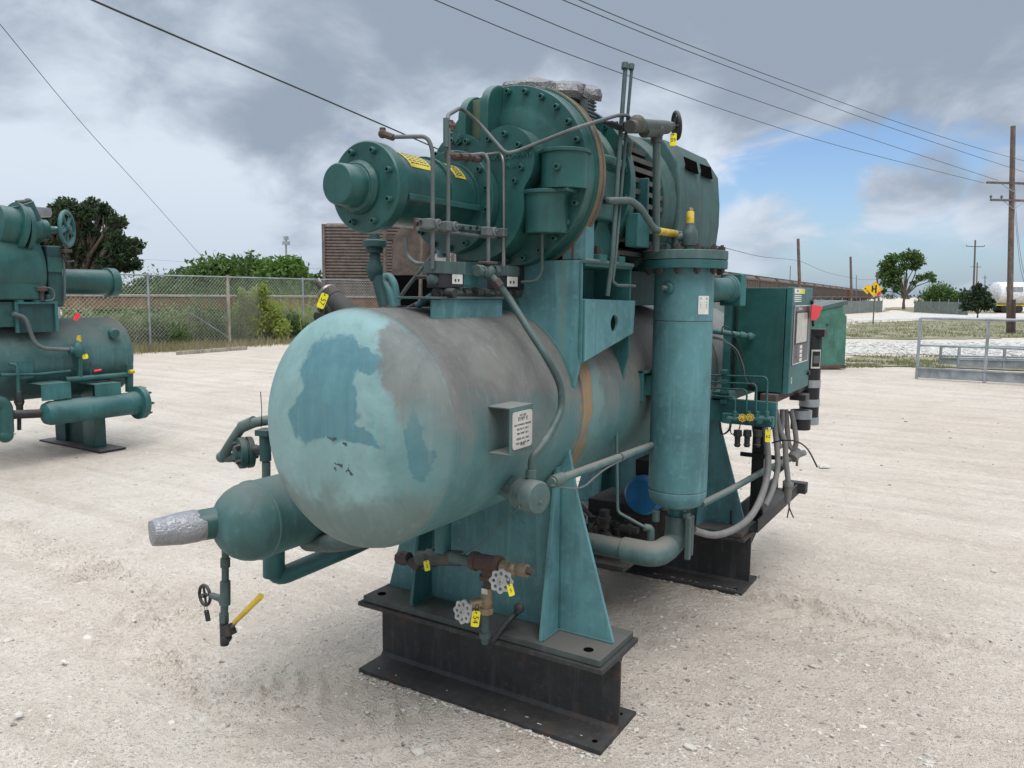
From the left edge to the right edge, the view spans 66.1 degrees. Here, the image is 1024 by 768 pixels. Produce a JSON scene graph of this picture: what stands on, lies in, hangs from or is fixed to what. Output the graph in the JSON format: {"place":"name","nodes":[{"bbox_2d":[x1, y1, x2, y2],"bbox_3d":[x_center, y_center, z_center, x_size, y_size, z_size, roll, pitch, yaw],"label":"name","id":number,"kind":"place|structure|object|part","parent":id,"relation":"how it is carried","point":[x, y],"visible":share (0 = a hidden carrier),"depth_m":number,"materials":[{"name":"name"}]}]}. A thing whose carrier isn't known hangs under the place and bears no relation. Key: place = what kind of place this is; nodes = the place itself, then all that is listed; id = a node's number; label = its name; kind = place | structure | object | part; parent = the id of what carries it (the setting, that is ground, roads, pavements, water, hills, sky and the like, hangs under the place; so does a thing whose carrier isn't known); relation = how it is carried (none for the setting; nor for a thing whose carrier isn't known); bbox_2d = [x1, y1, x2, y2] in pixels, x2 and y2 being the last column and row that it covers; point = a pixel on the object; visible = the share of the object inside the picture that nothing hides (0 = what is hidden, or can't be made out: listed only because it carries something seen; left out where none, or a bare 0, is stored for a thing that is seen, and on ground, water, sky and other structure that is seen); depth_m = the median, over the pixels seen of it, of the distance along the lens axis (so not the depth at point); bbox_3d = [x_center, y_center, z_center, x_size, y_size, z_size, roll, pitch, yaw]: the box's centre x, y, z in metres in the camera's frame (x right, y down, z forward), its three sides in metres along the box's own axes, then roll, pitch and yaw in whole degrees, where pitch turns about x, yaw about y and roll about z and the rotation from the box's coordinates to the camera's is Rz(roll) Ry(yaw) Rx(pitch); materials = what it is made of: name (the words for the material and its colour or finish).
{"place":"outdoors","nodes":[
{"label":"outdoors","id":0,"kind":"place"},
{"bbox_2d":[0,24,204,259],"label":"overhead wire","id":1,"kind":"object","parent":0,"point":[87,129],"visible":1,"depth_m":28.83,"materials":[{"name":"black metal"}]},
{"bbox_2d":[131,335,295,354],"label":"grass","id":2,"kind":"structure","parent":0,"point":[156,347],"depth_m":22.60,"materials":[{"name":"green plant"}]},
{"bbox_2d":[0,297,1023,767],"bbox_3d":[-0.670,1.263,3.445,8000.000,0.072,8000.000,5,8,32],"label":"ground","id":3,"kind":"structure","parent":0,"point":[940,479],"depth_m":4.06,"materials":[{"name":"beige gravel"}]},
{"bbox_2d":[0,198,154,452],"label":"compressor unit","id":4,"kind":"object","parent":3,"relation":"on","point":[43,347],"visible":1,"depth_m":7.75,"materials":[{"name":"teal metal"}]},
{"bbox_2d":[73,312,79,320],"bbox_3d":[-4.355,-0.675,7.874,0.013,0.091,0.068,5,8,32],"label":"number tag","id":5,"kind":"object","parent":4,"relation":"attached to","point":[76,317],"visible":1,"depth_m":7.87,"materials":[{"name":"red plastic"}]},
{"bbox_2d":[39,196,146,273],"bbox_3d":[-20.390,-5.536,35.606,8.086,5.961,3.510,0,7,0],"label":"oak tree","id":6,"kind":"object","parent":3,"relation":"on","point":[109,245],"visible":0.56,"depth_m":34.74,"materials":[{"name":"green plant"}]},
{"bbox_2d":[132,315,194,346],"bbox_3d":[-10.343,-1.480,23.273,1.830,1.117,1.106,-1,7,-14],"label":"shrub","id":7,"kind":"object","parent":3,"relation":"on","point":[180,334],"visible":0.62,"depth_m":23.17,"materials":[{"name":"green plant"}]},
{"bbox_2d":[133,267,209,293],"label":"tree","id":8,"kind":"object","parent":3,"relation":"on","point":[141,285],"visible":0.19,"depth_m":73.86,"materials":[{"name":"green plant"}]},
{"bbox_2d":[60,297,318,346],"bbox_3d":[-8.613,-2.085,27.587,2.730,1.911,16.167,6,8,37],"label":"undergrowth","id":9,"kind":"object","parent":3,"relation":"on","point":[120,315],"visible":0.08,"depth_m":23.70,"materials":[{"name":"green plant"}]},
{"bbox_2d":[60,264,320,310],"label":"undergrowth","id":10,"kind":"object","parent":3,"relation":"on","point":[165,288],"visible":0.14,"depth_m":35.86,"materials":[{"name":"green plant"}]},
{"bbox_2d":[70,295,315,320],"bbox_3d":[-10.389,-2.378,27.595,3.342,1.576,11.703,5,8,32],"label":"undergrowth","id":11,"kind":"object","parent":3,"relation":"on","point":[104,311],"depth_m":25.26,"materials":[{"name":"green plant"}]},
{"bbox_2d":[152,281,241,341],"bbox_3d":[-10.097,-2.345,25.379,2.748,2.019,2.678,5,8,32],"label":"weed clump","id":12,"kind":"object","parent":3,"relation":"on","point":[199,305],"visible":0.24,"depth_m":25.22,"materials":[{"name":"green plant"}]},
{"bbox_2d":[172,250,247,294],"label":"tree","id":13,"kind":"object","parent":3,"relation":"on","point":[223,265],"visible":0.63,"depth_m":58.76,"materials":[{"name":"green plant"}]},
{"bbox_2d":[176,347,246,354],"bbox_3d":[-8.183,-0.915,21.550,0.060,0.090,2.363,4,7,28],"label":"plank","id":14,"kind":"object","parent":3,"relation":"on","point":[209,350],"visible":1,"depth_m":21.41,"materials":[{"name":"grey wood"}]},
{"bbox_2d":[192,311,231,342],"bbox_3d":[-9.462,-1.674,24.741,1.105,1.273,1.474,2,7,12],"label":"shrub","id":15,"kind":"object","parent":3,"relation":"on","point":[209,331],"visible":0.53,"depth_m":24.75,"materials":[{"name":"green plant"}]},
{"bbox_2d":[60,294,388,316],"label":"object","id":16,"kind":"object","parent":3,"relation":"on","point":[112,302],"visible":0.15,"depth_m":28.00,"materials":[{"name":"brown metal"}]},
{"bbox_2d":[58,273,403,347],"bbox_3d":[-1.596,-3.249,33.260,0.961,2.160,41.782,6,9,40],"label":"chain link fence","id":17,"kind":"object","parent":3,"relation":"on","point":[227,291],"visible":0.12,"depth_m":24.14,"materials":[{"name":"metal"}]},
{"bbox_2d":[228,250,270,290],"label":"tree","id":18,"kind":"object","parent":3,"relation":"on","point":[249,260],"visible":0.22,"depth_m":60.68,"materials":[{"name":"green plant"}]},
{"bbox_2d":[224,281,293,341],"bbox_3d":[-8.390,-2.376,25.907,2.258,2.016,1.154,0,7,-3],"label":"shrub","id":19,"kind":"object","parent":3,"relation":"on","point":[277,324],"visible":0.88,"depth_m":25.82,"materials":[{"name":"green plant"}]},
{"bbox_2d":[251,254,313,294],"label":"tree","id":20,"kind":"object","parent":3,"relation":"on","point":[295,264],"visible":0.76,"depth_m":56.67,"materials":[{"name":"green plant"}]},
{"bbox_2d":[254,287,316,338],"bbox_3d":[-7.808,-2.571,27.666,2.555,1.986,2.627,-2,7,-19],"label":"weed clump","id":21,"kind":"object","parent":3,"relation":"on","point":[287,303],"visible":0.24,"depth_m":27.50,"materials":[{"name":"green plant"}]},
{"bbox_2d":[282,236,289,254],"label":"radio mast","id":22,"kind":"object","parent":3,"relation":"on","point":[286,242],"visible":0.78,"depth_m":226.32,"materials":[{"name":"grey metal"}]},
{"bbox_2d":[270,308,308,339],"bbox_3d":[-7.472,-1.944,27.023,1.640,1.329,1.030,-3,7,-27],"label":"shrub","id":23,"kind":"object","parent":3,"relation":"on","point":[295,324],"visible":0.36,"depth_m":26.92,"materials":[{"name":"green plant"}]},
{"bbox_2d":[296,270,322,294],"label":"tree","id":24,"kind":"object","parent":3,"relation":"on","point":[312,282],"visible":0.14,"depth_m":64.97,"materials":[{"name":"green plant"}]},
{"bbox_2d":[321,223,402,307],"bbox_3d":[-4.168,-4.476,33.683,7.130,4.440,3.280,0,7,0],"label":"boxcar","id":25,"kind":"object","parent":3,"relation":"on","point":[345,255],"visible":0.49,"depth_m":32.02,"materials":[{"name":"brown metal"}]},
{"bbox_2d":[383,227,456,307],"bbox_3d":[-0.798,-4.459,34.169,3.300,4.350,12.880,3,7,24],"label":"hopper car","id":26,"kind":"object","parent":3,"relation":"on","point":[404,270],"visible":0.02,"depth_m":29.10,"materials":[{"name":"beige metal"}]},
{"bbox_2d":[148,61,826,754],"bbox_3d":[0.410,-0.049,3.936,4.078,2.507,1.711,-6,9,-43],"label":"compressor unit","id":27,"kind":"object","parent":3,"relation":"on","point":[518,379],"visible":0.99,"depth_m":2.98,"materials":[{"name":"teal metal"}]},
{"bbox_2d":[204,604,210,621],"bbox_3d":[-1.213,0.909,3.132,0.028,0.072,0.010,0,7,-3],"label":"number tag","id":28,"kind":"object","parent":27,"relation":"attached to","point":[207,616],"visible":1,"depth_m":3.13,"materials":[{"name":"black metal"}]},
{"bbox_2d":[317,288,328,308],"bbox_3d":[-0.751,-0.340,3.121,0.048,0.084,0.010,0,7,-7],"label":"number tag","id":29,"kind":"object","parent":27,"relation":"attached to","point":[322,300],"visible":1,"depth_m":3.12,"materials":[{"name":"yellow plastic"}]},
{"bbox_2d":[423,554,429,570],"bbox_3d":[-0.327,0.683,3.014,0.025,0.066,0.012,-2,7,-21],"label":"number tag","id":30,"kind":"object","parent":27,"relation":"attached to","point":[426,565],"visible":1,"depth_m":3.01,"materials":[{"name":"yellow plastic"}]},
{"bbox_2d":[471,604,479,626],"bbox_3d":[-0.131,0.831,2.825,0.035,0.083,0.011,0,7,0],"label":"number tag","id":31,"kind":"object","parent":27,"relation":"attached to","point":[475,618],"visible":1,"depth_m":2.82,"materials":[{"name":"yellow plastic"}]},
{"bbox_2d":[506,577,514,596],"bbox_3d":[-0.005,0.708,2.749,0.029,0.068,0.013,0,7,-4],"label":"number tag","id":32,"kind":"object","parent":27,"relation":"attached to","point":[510,589],"visible":1,"depth_m":2.75,"materials":[{"name":"yellow plastic"}]},
{"bbox_2d":[670,129,676,145],"bbox_3d":[0.652,-1.001,3.181,0.027,0.078,0.011,2,7,11],"label":"number tag","id":33,"kind":"object","parent":27,"relation":"attached to","point":[673,138],"visible":0.96,"depth_m":3.18,"materials":[{"name":"yellow plastic"}]},
{"bbox_2d":[765,424,770,441],"bbox_3d":[1.243,0.239,3.820,0.026,0.086,0.012,3,7,18],"label":"number tag","id":34,"kind":"object","parent":27,"relation":"attached to","point":[767,435],"visible":1,"depth_m":3.82,"materials":[{"name":"yellow plastic"}]},
{"bbox_3d":[1.494,-0.234,4.094,0.043,0.532,0.468,5,8,32],"label":"cabinet door","id":35,"kind":"part","parent":27,"relation":"part of","materials":[{"name":"teal metal"}]},
{"bbox_2d":[811,305,821,320],"bbox_3d":[1.658,-0.389,4.263,0.014,0.084,0.296,5,8,32],"label":"ribbon","id":36,"kind":"object","parent":27,"relation":"attached to","point":[815,311],"visible":1,"depth_m":4.20,"materials":[{"name":"red plastic"}]},
{"bbox_2d":[121,280,1023,306],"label":"woods","id":37,"kind":"object","parent":3,"relation":"on","point":[888,295],"visible":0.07,"depth_m":210.31,"materials":[{"name":"green plant"}]},
{"bbox_2d":[714,271,731,301],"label":"hopper car","id":38,"kind":"object","parent":3,"relation":"on","point":[717,276],"visible":0.02,"depth_m":82.43,"materials":[{"name":"black metal"}]},
{"bbox_2d":[725,272,758,287],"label":"hopper car","id":39,"kind":"object","parent":3,"relation":"on","point":[751,281],"visible":0.13,"depth_m":98.05,"materials":[{"name":"black metal"}]},
{"bbox_2d":[748,275,777,287],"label":"hopper car","id":40,"kind":"object","parent":3,"relation":"on","point":[766,282],"visible":0.19,"depth_m":108.12,"materials":[{"name":"black metal"}]},
{"bbox_2d":[771,278,793,287],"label":"hopper car","id":41,"kind":"object","parent":3,"relation":"on","point":[783,283],"visible":0.21,"depth_m":121.97,"materials":[{"name":"black metal"}]},
{"bbox_2d":[787,280,805,287],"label":"hopper car","id":42,"kind":"object","parent":3,"relation":"on","point":[795,284],"visible":0.13,"depth_m":135.16,"materials":[{"name":"black metal"}]},
{"bbox_2d":[714,298,882,313],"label":"sheet fence","id":43,"kind":"object","parent":3,"relation":"on","point":[851,307],"visible":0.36,"depth_m":78.99,"materials":[{"name":"metal"}]},
{"bbox_2d":[797,239,800,286],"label":"utility pole","id":44,"kind":"object","parent":3,"relation":"on","point":[798,263],"visible":0.66,"depth_m":59.26,"materials":[{"name":"brown wood"}]},
{"bbox_2d":[91,0,862,279],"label":"overhead wire","id":45,"kind":"object","parent":44,"relation":"attached to","point":[146,23],"visible":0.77,"depth_m":11.44,"materials":[{"name":"black metal"}]},
{"bbox_2d":[803,282,815,297],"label":"hopper car","id":46,"kind":"object","parent":3,"relation":"on","point":[809,285],"visible":0.21,"depth_m":153.70,"materials":[{"name":"black metal"}]},
{"bbox_2d":[811,283,823,299],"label":"hopper car","id":47,"kind":"object","parent":3,"relation":"on","point":[819,290],"visible":0.36,"depth_m":165.42,"materials":[{"name":"black metal"}]},
{"bbox_2d":[818,284,830,299],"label":"hopper car","id":48,"kind":"object","parent":3,"relation":"on","point":[827,293],"visible":0.35,"depth_m":179.70,"materials":[{"name":"black metal"}]},
{"bbox_2d":[811,300,847,368],"bbox_3d":[6.596,-1.200,18.459,1.800,1.548,1.575,-1,7,-9],"label":"dumpster","id":49,"kind":"object","parent":3,"relation":"on","point":[832,319],"visible":0.36,"depth_m":17.83,"materials":[{"name":"green metal"}]},
{"bbox_2d":[826,285,836,299],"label":"hopper car","id":50,"kind":"object","parent":3,"relation":"on","point":[833,292],"visible":0.26,"depth_m":193.85,"materials":[{"name":"black metal"}]},
{"bbox_2d":[831,286,841,299],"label":"hopper car","id":51,"kind":"object","parent":3,"relation":"on","point":[839,293],"visible":0.36,"depth_m":208.15,"materials":[{"name":"black metal"}]},
{"bbox_2d":[840,287,846,299],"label":"hopper car","id":52,"kind":"object","parent":3,"relation":"on","point":[844,292],"visible":0.33,"depth_m":222.14,"materials":[{"name":"black metal"}]},
{"bbox_2d":[842,287,849,299],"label":"hopper car","id":53,"kind":"object","parent":3,"relation":"on","point":[848,294],"visible":0.21,"depth_m":235.78,"materials":[{"name":"black metal"}]},
{"bbox_2d":[849,257,852,300],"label":"utility pole","id":54,"kind":"object","parent":3,"relation":"on","point":[851,284],"visible":0.66,"depth_m":79.21,"materials":[{"name":"brown wood"}]},
{"bbox_2d":[853,289,860,300],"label":"hopper car","id":55,"kind":"object","parent":3,"relation":"on","point":[859,294],"visible":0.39,"depth_m":279.08,"materials":[{"name":"black metal"}]},
{"bbox_2d":[858,289,863,300],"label":"hopper car","id":56,"kind":"object","parent":3,"relation":"on","point":[862,294],"visible":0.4,"depth_m":292.86,"materials":[{"name":"black metal"}]},
{"bbox_2d":[876,272,879,300],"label":"utility pole","id":57,"kind":"object","parent":3,"relation":"on","point":[878,297],"visible":0.34,"depth_m":99.08,"materials":[{"name":"brown wood"}]},
{"bbox_2d":[845,353,1023,369],"bbox_3d":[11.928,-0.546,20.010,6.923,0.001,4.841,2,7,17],"label":"grass verge","id":58,"kind":"object","parent":3,"relation":"on","point":[854,357],"depth_m":20.06,"materials":[{"name":"green plant"}]},
{"bbox_2d":[845,362,876,364],"bbox_3d":[8.510,-0.500,19.200,0.700,0.040,0.200,0,7,0],"label":"plank","id":59,"kind":"object","parent":58,"relation":"on","point":[854,363],"visible":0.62,"depth_m":19.10,"materials":[{"name":"brown wood"}]},
{"bbox_2d":[938,347,1023,363],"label":"railing frame","id":60,"kind":"object","parent":58,"relation":"on","point":[951,359],"visible":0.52,"depth_m":19.37,"materials":[{"name":"grey metal"}]},
{"bbox_2d":[957,344,1023,367],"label":"railing frame","id":61,"kind":"object","parent":58,"relation":"on","point":[1004,362],"visible":0.83,"depth_m":18.48,"materials":[{"name":"grey metal"}]},
{"bbox_2d":[846,320,1023,339],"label":"grass verge","id":62,"kind":"object","parent":3,"relation":"on","point":[966,322],"depth_m":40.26,"materials":[{"name":"green plant"}]},
{"bbox_2d":[863,282,882,323],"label":"road sign","id":63,"kind":"object","parent":62,"relation":"on","point":[874,289],"visible":0.94,"depth_m":47.59,"materials":[{"name":"yellow metal"}]},
{"bbox_2d":[986,126,1023,332],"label":"utility pole","id":64,"kind":"object","parent":62,"relation":"on","point":[1010,259],"visible":0.98,"depth_m":36.25,"materials":[{"name":"brown wood"}]},
{"bbox_2d":[435,0,982,182],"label":"overhead wire","id":65,"kind":"object","parent":64,"relation":"attached to","point":[655,85],"visible":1,"depth_m":19.08,"materials":[{"name":"black metal"}]},
{"bbox_2d":[496,0,998,180],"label":"overhead wire","id":66,"kind":"object","parent":64,"relation":"attached to","point":[697,79],"visible":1,"depth_m":18.96,"materials":[{"name":"black metal"}]},
{"bbox_2d":[563,0,1022,171],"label":"overhead wire","id":67,"kind":"object","parent":64,"relation":"attached to","point":[746,73],"visible":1,"depth_m":19.45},
{"bbox_2d":[579,0,1022,160],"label":"overhead wire","id":68,"kind":"object","parent":64,"relation":"attached to","point":[761,72],"visible":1,"depth_m":19.57,"materials":[{"name":"black metal"}]},
{"bbox_2d":[1013,194,1023,280],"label":"guy wire","id":69,"kind":"object","parent":64,"relation":"attached to","point":[1017,240],"visible":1,"depth_m":31.11,"materials":[{"name":"grey metal"}]},
{"bbox_2d":[1014,180,1023,271],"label":"overhead wire","id":70,"kind":"object","parent":64,"relation":"attached to","point":[1017,227],"visible":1,"depth_m":31.60,"materials":[{"name":"grey metal"}]},
{"bbox_2d":[1011,299,1015,333],"bbox_3d":[23.240,-3.120,36.460,0.287,1.590,0.180,0,7,0],"label":"stub post","id":71,"kind":"object","parent":62,"relation":"on","point":[1013,316],"visible":0.88,"depth_m":36.41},
{"bbox_2d":[914,299,967,314],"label":"sheet fence","id":72,"kind":"object","parent":3,"relation":"on","point":[939,307],"visible":0.75,"depth_m":79.60,"materials":[{"name":"metal"}]},
{"bbox_2d":[876,307,1023,313],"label":"grass verge","id":73,"kind":"object","parent":3,"relation":"on","point":[909,309],"depth_m":103.01,"materials":[{"name":"plant"}]},
{"bbox_2d":[875,247,936,309],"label":"tree","id":74,"kind":"object","parent":73,"relation":"on","point":[890,271],"visible":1,"depth_m":103.66,"materials":[{"name":"green plant"}]},
{"bbox_2d":[919,281,960,301],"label":"bush","id":75,"kind":"object","parent":73,"relation":"on","point":[934,293],"visible":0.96,"depth_m":88.83,"materials":[{"name":"green plant"}]},
{"bbox_2d":[954,291,967,301],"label":"bush","id":76,"kind":"object","parent":73,"relation":"on","point":[961,296],"visible":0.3,"depth_m":93.91,"materials":[{"name":"green plant"}]},
{"bbox_2d":[966,240,984,292],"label":"utility pole","id":77,"kind":"object","parent":73,"relation":"on","point":[974,246],"visible":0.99,"depth_m":103.63,"materials":[{"name":"brown wood"}]},
{"bbox_2d":[915,317,1023,383],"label":"railing frame","id":78,"kind":"object","parent":3,"relation":"on","point":[984,375],"visible":1,"depth_m":15.43,"materials":[{"name":"grey metal"}]},
{"bbox_2d":[976,262,977,282],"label":"utility pole","id":79,"kind":"object","parent":3,"relation":"on","point":[976,272],"visible":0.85,"depth_m":148.45,"materials":[{"name":"brown wood"}]},
{"bbox_2d":[958,281,996,317],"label":"tree","id":80,"kind":"object","parent":3,"relation":"on","point":[978,299],"visible":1,"depth_m":61.31,"materials":[{"name":"green plant"}]},
{"bbox_2d":[988,282,1023,312],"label":"tank car","id":81,"kind":"object","parent":3,"relation":"on","point":[998,290],"visible":0.59,"depth_m":86.59,"materials":[{"name":"white metal"}]},
{"bbox_2d":[0,0,1023,297],"label":"sky","id":82,"kind":"structure","parent":0,"point":[237,157],"materials":[{"name":"grey"}]},
{"bbox_2d":[845,340,1023,355],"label":"gravel road","id":83,"kind":"structure","parent":0,"point":[885,350],"depth_m":25.55,"materials":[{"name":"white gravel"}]},
{"bbox_2d":[847,314,1023,322],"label":"gravel road","id":84,"kind":"structure","parent":0,"point":[897,316],"depth_m":67.59,"materials":[{"name":"white gravel"}]}
]}

